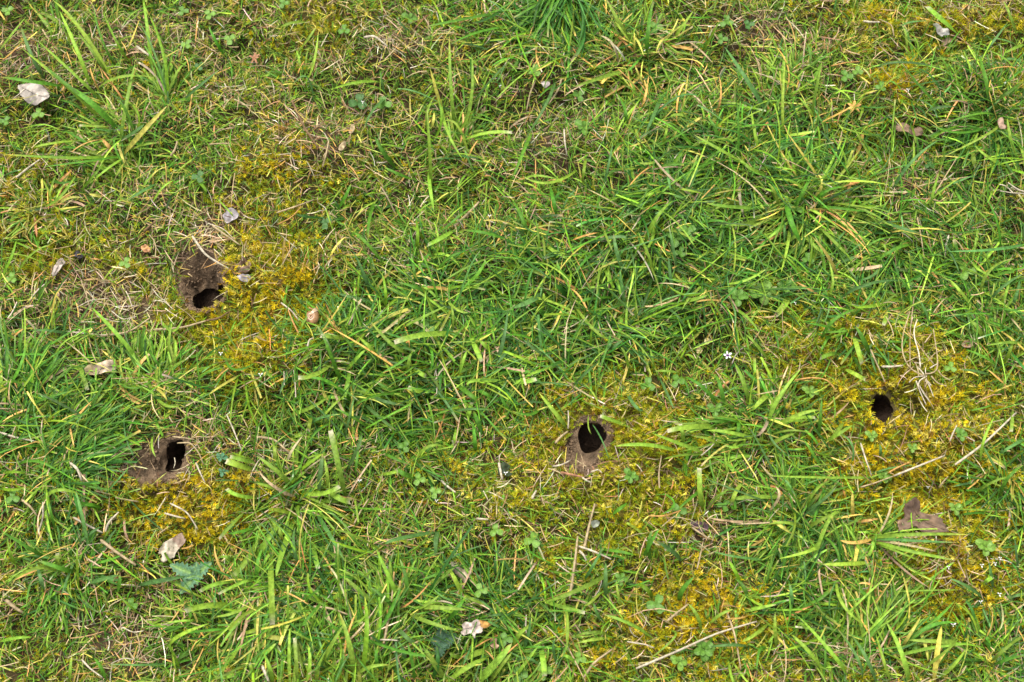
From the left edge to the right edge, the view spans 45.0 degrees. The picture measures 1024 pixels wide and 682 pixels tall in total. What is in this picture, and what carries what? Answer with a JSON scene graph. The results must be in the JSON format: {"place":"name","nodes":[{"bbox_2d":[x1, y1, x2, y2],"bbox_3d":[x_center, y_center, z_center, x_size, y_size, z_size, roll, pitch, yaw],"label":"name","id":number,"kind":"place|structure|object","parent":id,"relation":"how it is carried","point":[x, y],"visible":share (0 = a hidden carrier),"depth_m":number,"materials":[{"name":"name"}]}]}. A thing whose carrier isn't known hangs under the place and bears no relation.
{"place":"outdoors","nodes":[
{"label":"outdoors","id":0,"kind":"place"},
{"bbox_2d":[0,0,1023,681],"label":"grass","id":1,"kind":"structure","parent":0,"point":[730,232],"depth_m":1.44,"materials":[{"name":"plant"}]},
{"bbox_2d":[0,0,1023,681],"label":"ground","id":2,"kind":"structure","parent":0,"point":[564,164],"depth_m":1.47,"materials":[{"name":"plant"}]},
{"bbox_2d":[5,491,19,503],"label":"clover","id":3,"kind":"object","parent":2,"relation":"on","point":[13,497],"visible":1,"depth_m":1.35,"materials":[{"name":"green plant"}]},
{"bbox_2d":[18,83,49,105],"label":"dead leaf","id":4,"kind":"object","parent":2,"relation":"on","point":[32,90],"visible":0.99,"depth_m":1.53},
{"bbox_2d":[0,319,83,474],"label":"grass tuft","id":5,"kind":"object","parent":2,"relation":"on","point":[49,369],"visible":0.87,"depth_m":1.41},
{"bbox_2d":[0,0,90,86],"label":"grass tuft","id":6,"kind":"object","parent":2,"relation":"on","point":[49,27],"visible":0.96,"depth_m":1.54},
{"bbox_2d":[51,258,64,276],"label":"dead leaf","id":7,"kind":"object","parent":2,"relation":"on","point":[56,268],"visible":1,"depth_m":1.47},
{"bbox_2d":[0,159,116,285],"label":"grass tuft","id":8,"kind":"object","parent":2,"relation":"on","point":[57,201],"visible":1,"depth_m":1.49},
{"bbox_2d":[1,383,143,508],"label":"grass tuft","id":9,"kind":"object","parent":2,"relation":"on","point":[84,442],"visible":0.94,"depth_m":1.38,"materials":[{"name":"plant"}]},
{"bbox_2d":[0,488,185,681],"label":"grass tuft","id":10,"kind":"object","parent":2,"relation":"on","point":[83,536],"visible":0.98,"depth_m":1.35,"materials":[{"name":"plant"}]},
{"bbox_2d":[84,360,117,374],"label":"dead leaf","id":11,"kind":"object","parent":2,"relation":"on","point":[107,365],"visible":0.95,"depth_m":1.43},
{"bbox_2d":[100,539,135,565],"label":"straw stalk","id":12,"kind":"object","parent":2,"relation":"on","point":[106,544],"visible":1,"depth_m":1.35,"materials":[{"name":"beige plant"}]},
{"bbox_2d":[5,40,233,249],"bbox_3d":[-0.470,-0.244,1.505,0.354,0.064,0.184,28,75,8],"label":"grass tuft","id":13,"kind":"object","parent":2,"relation":"on","point":[87,102],"visible":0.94,"depth_m":1.51,"materials":[{"name":"plant"}]},
{"bbox_2d":[77,273,195,333],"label":"dead grass clump","id":14,"kind":"object","parent":2,"relation":"on","point":[129,299],"visible":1,"depth_m":1.45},
{"bbox_2d":[107,627,166,662],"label":"dead grass clump","id":15,"kind":"object","parent":2,"relation":"on","point":[129,651],"visible":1,"depth_m":1.33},
{"bbox_2d":[53,0,232,104],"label":"grass tuft","id":16,"kind":"object","parent":2,"relation":"on","point":[164,86],"visible":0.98,"depth_m":1.54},
{"bbox_2d":[45,309,255,456],"bbox_3d":[-0.400,0.046,1.406,0.220,0.063,0.173,5,73,2],"label":"grass tuft","id":17,"kind":"object","parent":2,"relation":"on","point":[171,352],"visible":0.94,"depth_m":1.42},
{"bbox_2d":[115,431,191,494],"bbox_3d":[-0.368,0.135,1.482,0.177,0.176,0.062,-38,77,-11],"label":"burrow hole","id":18,"kind":"object","parent":2,"relation":"in","point":[161,462],"visible":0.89,"depth_m":1.41,"materials":[{"name":"soil"}]},
{"bbox_2d":[158,533,185,562],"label":"dead leaf","id":19,"kind":"object","parent":2,"relation":"on","point":[177,541],"visible":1,"depth_m":1.38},
{"bbox_2d":[94,574,252,681],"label":"grass tuft","id":20,"kind":"object","parent":2,"relation":"on","point":[175,637],"visible":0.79,"depth_m":1.35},
{"bbox_2d":[170,561,211,593],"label":"thistle seedling","id":21,"kind":"object","parent":2,"relation":"on","point":[196,571],"visible":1,"depth_m":1.36,"materials":[{"name":"green plant"}]},
{"bbox_2d":[171,236,228,313],"bbox_3d":[-0.357,-0.018,1.522,0.075,0.194,0.180,-16,74,-5],"label":"burrow hole","id":22,"kind":"object","parent":2,"relation":"in","point":[203,285],"visible":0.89,"depth_m":1.49,"materials":[{"name":"soil"}]},
{"bbox_2d":[192,236,228,268],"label":"straw stalk","id":23,"kind":"object","parent":22,"relation":"on","point":[201,249],"visible":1,"depth_m":1.44,"materials":[{"name":"beige plant"}]},
{"bbox_2d":[223,208,238,222],"bbox_3d":[-0.335,-0.149,1.471,0.019,0.008,0.016,-20,74,-6],"label":"leaf scrap","id":24,"kind":"object","parent":2,"relation":"on","point":[235,213],"visible":1,"depth_m":1.47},
{"bbox_2d":[231,256,251,273],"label":"dead leaf","id":25,"kind":"object","parent":2,"relation":"on","point":[242,268],"visible":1,"depth_m":1.44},
{"bbox_2d":[184,523,355,681],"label":"grass tuft","id":26,"kind":"object","parent":2,"relation":"on","point":[271,606],"visible":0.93,"depth_m":1.32,"materials":[{"name":"plant"}]},
{"bbox_2d":[219,395,361,578],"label":"grass tuft","id":27,"kind":"object","parent":2,"relation":"on","point":[331,491],"visible":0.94,"depth_m":1.38,"materials":[{"name":"plant"}]},
{"bbox_2d":[291,100,319,148],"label":"straw stalk","id":28,"kind":"object","parent":2,"relation":"on","point":[300,119],"visible":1,"depth_m":1.50,"materials":[{"name":"beige plant"}]},
{"bbox_2d":[263,0,382,112],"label":"grass tuft","id":29,"kind":"object","parent":2,"relation":"on","point":[312,67],"visible":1,"depth_m":1.54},
{"bbox_2d":[297,137,409,262],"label":"grass tuft","id":30,"kind":"object","parent":2,"relation":"on","point":[391,163],"visible":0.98,"depth_m":1.50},
{"bbox_2d":[348,92,366,108],"bbox_3d":[-0.190,-0.293,1.532,0.024,0.019,0.024,0,73,0],"label":"clover","id":31,"kind":"object","parent":2,"relation":"on","point":[353,102],"visible":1,"depth_m":1.52,"materials":[{"name":"green plant"}]},
{"bbox_2d":[287,568,433,681],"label":"grass tuft","id":32,"kind":"object","parent":2,"relation":"on","point":[366,642],"visible":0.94,"depth_m":1.31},
{"bbox_2d":[281,252,444,431],"bbox_3d":[-0.171,0.000,1.427,0.190,0.075,0.214,0,73,0],"label":"grass tuft","id":33,"kind":"object","parent":2,"relation":"on","point":[312,376],"visible":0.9,"depth_m":1.42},
{"bbox_2d":[336,541,465,646],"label":"grass tuft","id":34,"kind":"object","parent":2,"relation":"on","point":[391,589],"visible":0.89,"depth_m":1.34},
{"bbox_2d":[401,12,417,24],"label":"clover","id":35,"kind":"object","parent":2,"relation":"on","point":[414,17],"visible":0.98,"depth_m":1.55,"materials":[{"name":"green plant"}]},
{"bbox_2d":[334,380,494,557],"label":"grass tuft","id":36,"kind":"object","parent":2,"relation":"on","point":[428,448],"visible":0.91,"depth_m":1.41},
{"bbox_2d":[413,472,425,485],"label":"clover","id":37,"kind":"object","parent":2,"relation":"on","point":[417,481],"visible":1,"depth_m":1.39,"materials":[{"name":"green plant"}]},
{"bbox_2d":[429,628,455,656],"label":"downy weed","id":38,"kind":"object","parent":2,"relation":"on","point":[441,645],"visible":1,"depth_m":1.33,"materials":[{"name":"green plant"}]},
{"bbox_2d":[372,200,528,372],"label":"grass tuft","id":39,"kind":"object","parent":2,"relation":"on","point":[438,239],"visible":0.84,"depth_m":1.46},
{"bbox_2d":[365,16,555,210],"bbox_3d":[-0.085,-0.281,1.520,0.196,0.068,0.274,-21,74,-6],"label":"grass tuft","id":40,"kind":"object","parent":2,"relation":"on","point":[461,126],"visible":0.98,"depth_m":1.51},
{"bbox_2d":[461,619,482,637],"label":"dead leaf","id":41,"kind":"object","parent":2,"relation":"on","point":[469,627],"visible":1,"depth_m":1.34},
{"bbox_2d":[474,583,487,596],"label":"clover","id":42,"kind":"object","parent":2,"relation":"on","point":[480,590],"visible":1,"depth_m":1.35,"materials":[{"name":"green plant"}]},
{"bbox_2d":[489,523,502,536],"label":"clover","id":43,"kind":"object","parent":2,"relation":"on","point":[492,533],"visible":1,"depth_m":1.36,"materials":[{"name":"green plant"}]},
{"bbox_2d":[424,611,570,681],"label":"grass tuft","id":44,"kind":"object","parent":2,"relation":"on","point":[488,669],"visible":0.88,"depth_m":1.34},
{"bbox_2d":[394,291,608,457],"bbox_3d":[0.013,0.012,1.426,0.277,0.055,0.163,23,74,7],"label":"grass tuft","id":45,"kind":"object","parent":2,"relation":"on","point":[476,349],"visible":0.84,"depth_m":1.42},
{"bbox_2d":[497,462,511,476],"bbox_3d":[-0.008,0.144,1.384,0.017,0.008,0.017,0,73,0],"label":"leaf scrap","id":46,"kind":"object","parent":2,"relation":"on","point":[504,466],"visible":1,"depth_m":1.38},
{"bbox_2d":[500,632,512,645],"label":"clover","id":47,"kind":"object","parent":2,"relation":"on","point":[503,635],"visible":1,"depth_m":1.35,"materials":[{"name":"green plant"}]},
{"bbox_2d":[0,0,1023,681],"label":"moss","id":48,"kind":"object","parent":2,"relation":"on","point":[618,428],"visible":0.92,"depth_m":1.41,"materials":[{"name":"plant"}]},
{"bbox_2d":[307,308,318,325],"bbox_3d":[-0.230,-0.028,1.422,0.016,0.013,0.021,0,73,0],"label":"snail shell","id":49,"kind":"object","parent":48,"relation":"on","point":[313,316],"visible":1,"depth_m":1.42},
{"bbox_2d":[451,561,471,582],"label":"dead leaf","id":50,"kind":"object","parent":48,"relation":"on","point":[459,575],"visible":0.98,"depth_m":1.36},
{"bbox_2d":[636,621,756,668],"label":"straw stalk","id":51,"kind":"object","parent":48,"relation":"on","point":[669,654],"visible":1,"depth_m":1.33,"materials":[{"name":"beige plant"}]},
{"bbox_2d":[897,497,948,532],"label":"dead leaf","id":52,"kind":"object","parent":48,"relation":"on","point":[912,506],"visible":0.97,"depth_m":1.37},
{"bbox_2d":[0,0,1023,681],"bbox_3d":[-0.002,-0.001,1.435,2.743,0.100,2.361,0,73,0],"label":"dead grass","id":53,"kind":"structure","parent":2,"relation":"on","point":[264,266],"depth_m":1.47,"materials":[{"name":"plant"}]},
{"bbox_2d":[513,666,527,681],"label":"clover","id":54,"kind":"object","parent":2,"relation":"on","point":[525,674],"visible":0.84,"depth_m":1.34,"materials":[{"name":"green plant"}]},
{"bbox_2d":[425,0,623,138],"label":"grass tuft","id":55,"kind":"object","parent":2,"relation":"on","point":[556,17],"visible":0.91,"depth_m":1.55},
{"bbox_2d":[524,531,539,547],"bbox_3d":[0.022,0.220,1.362,0.018,0.020,0.018,0,73,0],"label":"clover","id":56,"kind":"object","parent":2,"relation":"on","point":[534,542],"visible":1,"depth_m":1.35,"materials":[{"name":"green plant"}]},
{"bbox_2d":[477,539,601,681],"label":"grass tuft","id":57,"kind":"object","parent":2,"relation":"on","point":[542,659],"visible":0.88,"depth_m":1.35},
{"bbox_2d":[569,536,578,598],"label":"straw stalk","id":58,"kind":"object","parent":2,"relation":"on","point":[573,570],"visible":0.99,"depth_m":1.34,"materials":[{"name":"beige plant"}]},
{"bbox_2d":[574,651,585,664],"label":"clover","id":59,"kind":"object","parent":2,"relation":"on","point":[579,658],"visible":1,"depth_m":1.34,"materials":[{"name":"green plant"}]},
{"bbox_2d":[574,120,592,134],"bbox_3d":[0.086,-0.260,1.516,0.022,0.023,0.019,36,76,10],"label":"clover","id":60,"kind":"object","parent":2,"relation":"on","point":[580,124],"visible":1,"depth_m":1.51,"materials":[{"name":"green plant"}]},
{"bbox_2d":[557,414,614,483],"bbox_3d":[0.090,0.170,1.455,0.073,0.166,0.139,-14,74,-4],"label":"burrow hole","id":61,"kind":"object","parent":2,"relation":"in","point":[584,442],"visible":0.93,"depth_m":1.41,"materials":[{"name":"soil"}]},
{"bbox_2d":[583,504,595,546],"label":"straw stalk","id":62,"kind":"object","parent":2,"relation":"on","point":[588,529],"visible":1,"depth_m":1.36,"materials":[{"name":"beige plant"}]},
{"bbox_2d":[544,535,647,642],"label":"grass tuft","id":63,"kind":"object","parent":2,"relation":"on","point":[604,578],"visible":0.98,"depth_m":1.34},
{"bbox_2d":[583,648,612,677],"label":"straw stalk","id":64,"kind":"object","parent":2,"relation":"on","point":[594,662],"visible":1,"depth_m":1.33,"materials":[{"name":"beige plant"}]},
{"bbox_2d":[535,186,706,410],"bbox_3d":[0.135,-0.078,1.453,0.172,0.065,0.300,-30,75,-9],"label":"grass tuft","id":65,"kind":"object","parent":2,"relation":"on","point":[620,263],"visible":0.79,"depth_m":1.45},
{"bbox_2d":[615,573,627,585],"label":"clover","id":66,"kind":"object","parent":2,"relation":"on","point":[618,576],"visible":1,"depth_m":1.35,"materials":[{"name":"green plant"}]},
{"bbox_2d":[525,75,729,200],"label":"grass tuft","id":67,"kind":"object","parent":2,"relation":"on","point":[644,154],"visible":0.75,"depth_m":1.50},
{"bbox_2d":[624,468,638,482],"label":"clover","id":68,"kind":"object","parent":2,"relation":"on","point":[630,475],"visible":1,"depth_m":1.36,"materials":[{"name":"green plant"}]},
{"bbox_2d":[572,0,718,131],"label":"grass tuft","id":69,"kind":"object","parent":2,"relation":"on","point":[605,77],"visible":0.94,"depth_m":1.55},
{"bbox_2d":[640,377,655,390],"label":"clover","id":70,"kind":"object","parent":2,"relation":"on","point":[648,380],"visible":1,"depth_m":1.43,"materials":[{"name":"green plant"}]},
{"bbox_2d":[646,594,664,613],"bbox_3d":[0.155,0.287,1.346,0.020,0.025,0.022,0,73,0],"label":"clover","id":71,"kind":"object","parent":2,"relation":"on","point":[656,603],"visible":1,"depth_m":1.34,"materials":[{"name":"green plant"}]},
{"bbox_2d":[612,467,726,600],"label":"grass tuft","id":72,"kind":"object","parent":2,"relation":"on","point":[650,539],"visible":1,"depth_m":1.36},
{"bbox_2d":[666,229,687,247],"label":"rosette weed","id":73,"kind":"object","parent":2,"relation":"on","point":[676,239],"visible":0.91,"depth_m":1.45,"materials":[{"name":"green plant"}]},
{"bbox_2d":[671,374,684,387],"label":"clover","id":74,"kind":"object","parent":2,"relation":"on","point":[674,384],"visible":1,"depth_m":1.42,"materials":[{"name":"green plant"}]},
{"bbox_2d":[670,655,686,670],"bbox_3d":[0.178,0.344,1.329,0.019,0.022,0.014,40,77,11],"label":"clover","id":75,"kind":"object","parent":2,"relation":"on","point":[676,660],"visible":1,"depth_m":1.32,"materials":[{"name":"green plant"}]},
{"bbox_2d":[671,503,686,519],"bbox_3d":[0.184,0.191,1.374,0.017,0.025,0.019,0,73,0],"label":"clover","id":76,"kind":"object","parent":2,"relation":"on","point":[683,511],"visible":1,"depth_m":1.36,"materials":[{"name":"green plant"}]},
{"bbox_2d":[598,144,764,284],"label":"grass tuft","id":77,"kind":"object","parent":2,"relation":"on","point":[654,220],"visible":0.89,"depth_m":1.46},
{"bbox_2d":[600,370,796,509],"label":"grass tuft","id":78,"kind":"object","parent":2,"relation":"on","point":[694,426],"visible":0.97,"depth_m":1.40,"materials":[{"name":"plant"}]},
{"bbox_2d":[690,521,708,531],"bbox_3d":[0.208,0.207,1.377,0.022,0.009,0.012,0,73,0],"label":"leaf scrap","id":79,"kind":"object","parent":2,"relation":"on","point":[700,523],"visible":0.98,"depth_m":1.38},
{"bbox_2d":[606,561,793,681],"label":"grass tuft","id":80,"kind":"object","parent":2,"relation":"on","point":[753,635],"visible":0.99,"depth_m":1.33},
{"bbox_2d":[694,639,714,661],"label":"rosette weed","id":81,"kind":"object","parent":2,"relation":"on","point":[704,649],"visible":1,"depth_m":1.33,"materials":[{"name":"green plant"}]},
{"bbox_2d":[707,403,723,416],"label":"clover","id":82,"kind":"object","parent":2,"relation":"on","point":[713,410],"visible":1,"depth_m":1.41,"materials":[{"name":"green plant"}]},
{"bbox_2d":[719,14,733,27],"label":"clover","id":83,"kind":"object","parent":2,"relation":"on","point":[725,22],"visible":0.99,"depth_m":1.55,"materials":[{"name":"green plant"}]},
{"bbox_2d":[726,612,740,669],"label":"straw stalk","id":84,"kind":"object","parent":2,"relation":"on","point":[735,638],"visible":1,"depth_m":1.32,"materials":[{"name":"beige plant"}]},
{"bbox_2d":[728,287,748,306],"bbox_3d":[0.262,-0.052,1.447,0.022,0.023,0.024,-43,78,-12],"label":"clover","id":85,"kind":"object","parent":2,"relation":"on","point":[740,294],"visible":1,"depth_m":1.44,"materials":[{"name":"green plant"}]},
{"bbox_2d":[750,280,775,304],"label":"rosette weed","id":86,"kind":"object","parent":2,"relation":"on","point":[766,283],"visible":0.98,"depth_m":1.45,"materials":[{"name":"green plant"}]},
{"bbox_2d":[686,291,851,453],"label":"grass tuft","id":87,"kind":"object","parent":2,"relation":"on","point":[762,386],"visible":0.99,"depth_m":1.41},
{"bbox_2d":[701,434,871,595],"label":"grass tuft","id":88,"kind":"object","parent":2,"relation":"on","point":[762,498],"visible":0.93,"depth_m":1.37,"materials":[{"name":"plant"}]},
{"bbox_2d":[724,17,864,149],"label":"grass tuft","id":89,"kind":"object","parent":2,"relation":"on","point":[784,56],"visible":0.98,"depth_m":1.54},
{"bbox_2d":[695,120,920,283],"bbox_3d":[0.352,-0.166,1.475,0.244,0.074,0.215,-14,74,-4],"label":"grass tuft","id":90,"kind":"object","parent":2,"relation":"on","point":[796,230],"visible":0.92,"depth_m":1.48,"materials":[{"name":"plant"}]},
{"bbox_2d":[802,385,818,397],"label":"clover","id":91,"kind":"object","parent":2,"relation":"on","point":[811,391],"visible":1,"depth_m":1.41,"materials":[{"name":"green plant"}]},
{"bbox_2d":[776,263,915,380],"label":"grass tuft","id":92,"kind":"object","parent":2,"relation":"on","point":[864,342],"visible":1,"depth_m":1.42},
{"bbox_2d":[848,545,866,560],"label":"rosette weed","id":93,"kind":"object","parent":2,"relation":"on","point":[852,548],"visible":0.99,"depth_m":1.36,"materials":[{"name":"green plant"}]},
{"bbox_2d":[768,443,967,586],"bbox_3d":[0.389,0.191,1.362,0.210,0.063,0.163,0,73,0],"label":"grass tuft","id":94,"kind":"object","parent":2,"relation":"on","point":[885,538],"visible":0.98,"depth_m":1.35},
{"bbox_2d":[775,526,966,681],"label":"grass tuft","id":95,"kind":"object","parent":2,"relation":"on","point":[879,622],"visible":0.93,"depth_m":1.33,"materials":[{"name":"plant"}]},
{"bbox_2d":[863,386,900,427],"bbox_3d":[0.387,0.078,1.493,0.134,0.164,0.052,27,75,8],"label":"burrow hole","id":96,"kind":"object","parent":2,"relation":"in","point":[883,407],"visible":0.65,"depth_m":1.44,"materials":[{"name":"soil"}]},
{"bbox_2d":[894,122,922,135],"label":"dead leaf","id":97,"kind":"object","parent":2,"relation":"on","point":[907,127],"visible":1,"depth_m":1.52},
{"bbox_2d":[839,126,983,226],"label":"grass tuft","id":98,"kind":"object","parent":2,"relation":"on","point":[962,201],"visible":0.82,"depth_m":1.50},
{"bbox_2d":[894,455,944,476],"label":"straw stalk","id":99,"kind":"object","parent":2,"relation":"on","point":[907,470],"visible":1,"depth_m":1.39,"materials":[{"name":"beige plant"}]},
{"bbox_2d":[901,297,950,404],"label":"dead grass clump","id":100,"kind":"object","parent":2,"relation":"on","point":[923,376],"visible":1,"depth_m":1.41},
{"bbox_2d":[858,6,1005,113],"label":"grass tuft","id":101,"kind":"object","parent":2,"relation":"on","point":[938,16],"visible":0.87,"depth_m":1.54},
{"bbox_2d":[856,227,1023,339],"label":"grass tuft","id":102,"kind":"object","parent":2,"relation":"on","point":[981,258],"visible":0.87,"depth_m":1.46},
{"bbox_2d":[933,23,949,36],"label":"dead leaf","id":103,"kind":"object","parent":2,"relation":"on","point":[940,31],"visible":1,"depth_m":1.55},
{"bbox_2d":[949,503,962,515],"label":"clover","id":104,"kind":"object","parent":2,"relation":"on","point":[956,508],"visible":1,"depth_m":1.38,"materials":[{"name":"green plant"}]},
{"bbox_2d":[955,427,967,440],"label":"rosette weed","id":105,"kind":"object","parent":2,"relation":"on","point":[961,433],"visible":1,"depth_m":1.39,"materials":[{"name":"green plant"}]},
{"bbox_2d":[909,595,1023,681],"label":"grass tuft","id":106,"kind":"object","parent":2,"relation":"on","point":[939,641],"visible":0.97,"depth_m":1.34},
{"bbox_2d":[959,263,975,279],"bbox_3d":[0.536,-0.079,1.465,0.019,0.026,0.022,0,73,0],"label":"clover","id":107,"kind":"object","parent":2,"relation":"on","point":[964,275],"visible":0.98,"depth_m":1.45,"materials":[{"name":"green plant"}]},
{"bbox_2d":[927,2,1023,187],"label":"grass tuft","id":108,"kind":"object","parent":2,"relation":"on","point":[974,116],"visible":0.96,"depth_m":1.52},
{"bbox_2d":[938,273,1023,431],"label":"grass tuft","id":109,"kind":"object","parent":2,"relation":"on","point":[975,351],"visible":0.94,"depth_m":1.44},
{"bbox_2d":[940,416,1023,533],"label":"grass tuft","id":110,"kind":"object","parent":2,"relation":"on","point":[986,469],"visible":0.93,"depth_m":1.39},
{"bbox_2d":[975,539,995,555],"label":"rosette weed","id":111,"kind":"object","parent":2,"relation":"on","point":[986,547],"visible":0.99,"depth_m":1.36,"materials":[{"name":"green plant"}]},
{"bbox_2d":[955,412,1016,464],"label":"straw stalk","id":112,"kind":"object","parent":2,"relation":"on","point":[979,446],"visible":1,"depth_m":1.39,"materials":[{"name":"beige plant"}]},
{"bbox_2d":[949,537,1023,638],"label":"grass tuft","id":113,"kind":"object","parent":2,"relation":"on","point":[990,578],"visible":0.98,"depth_m":1.36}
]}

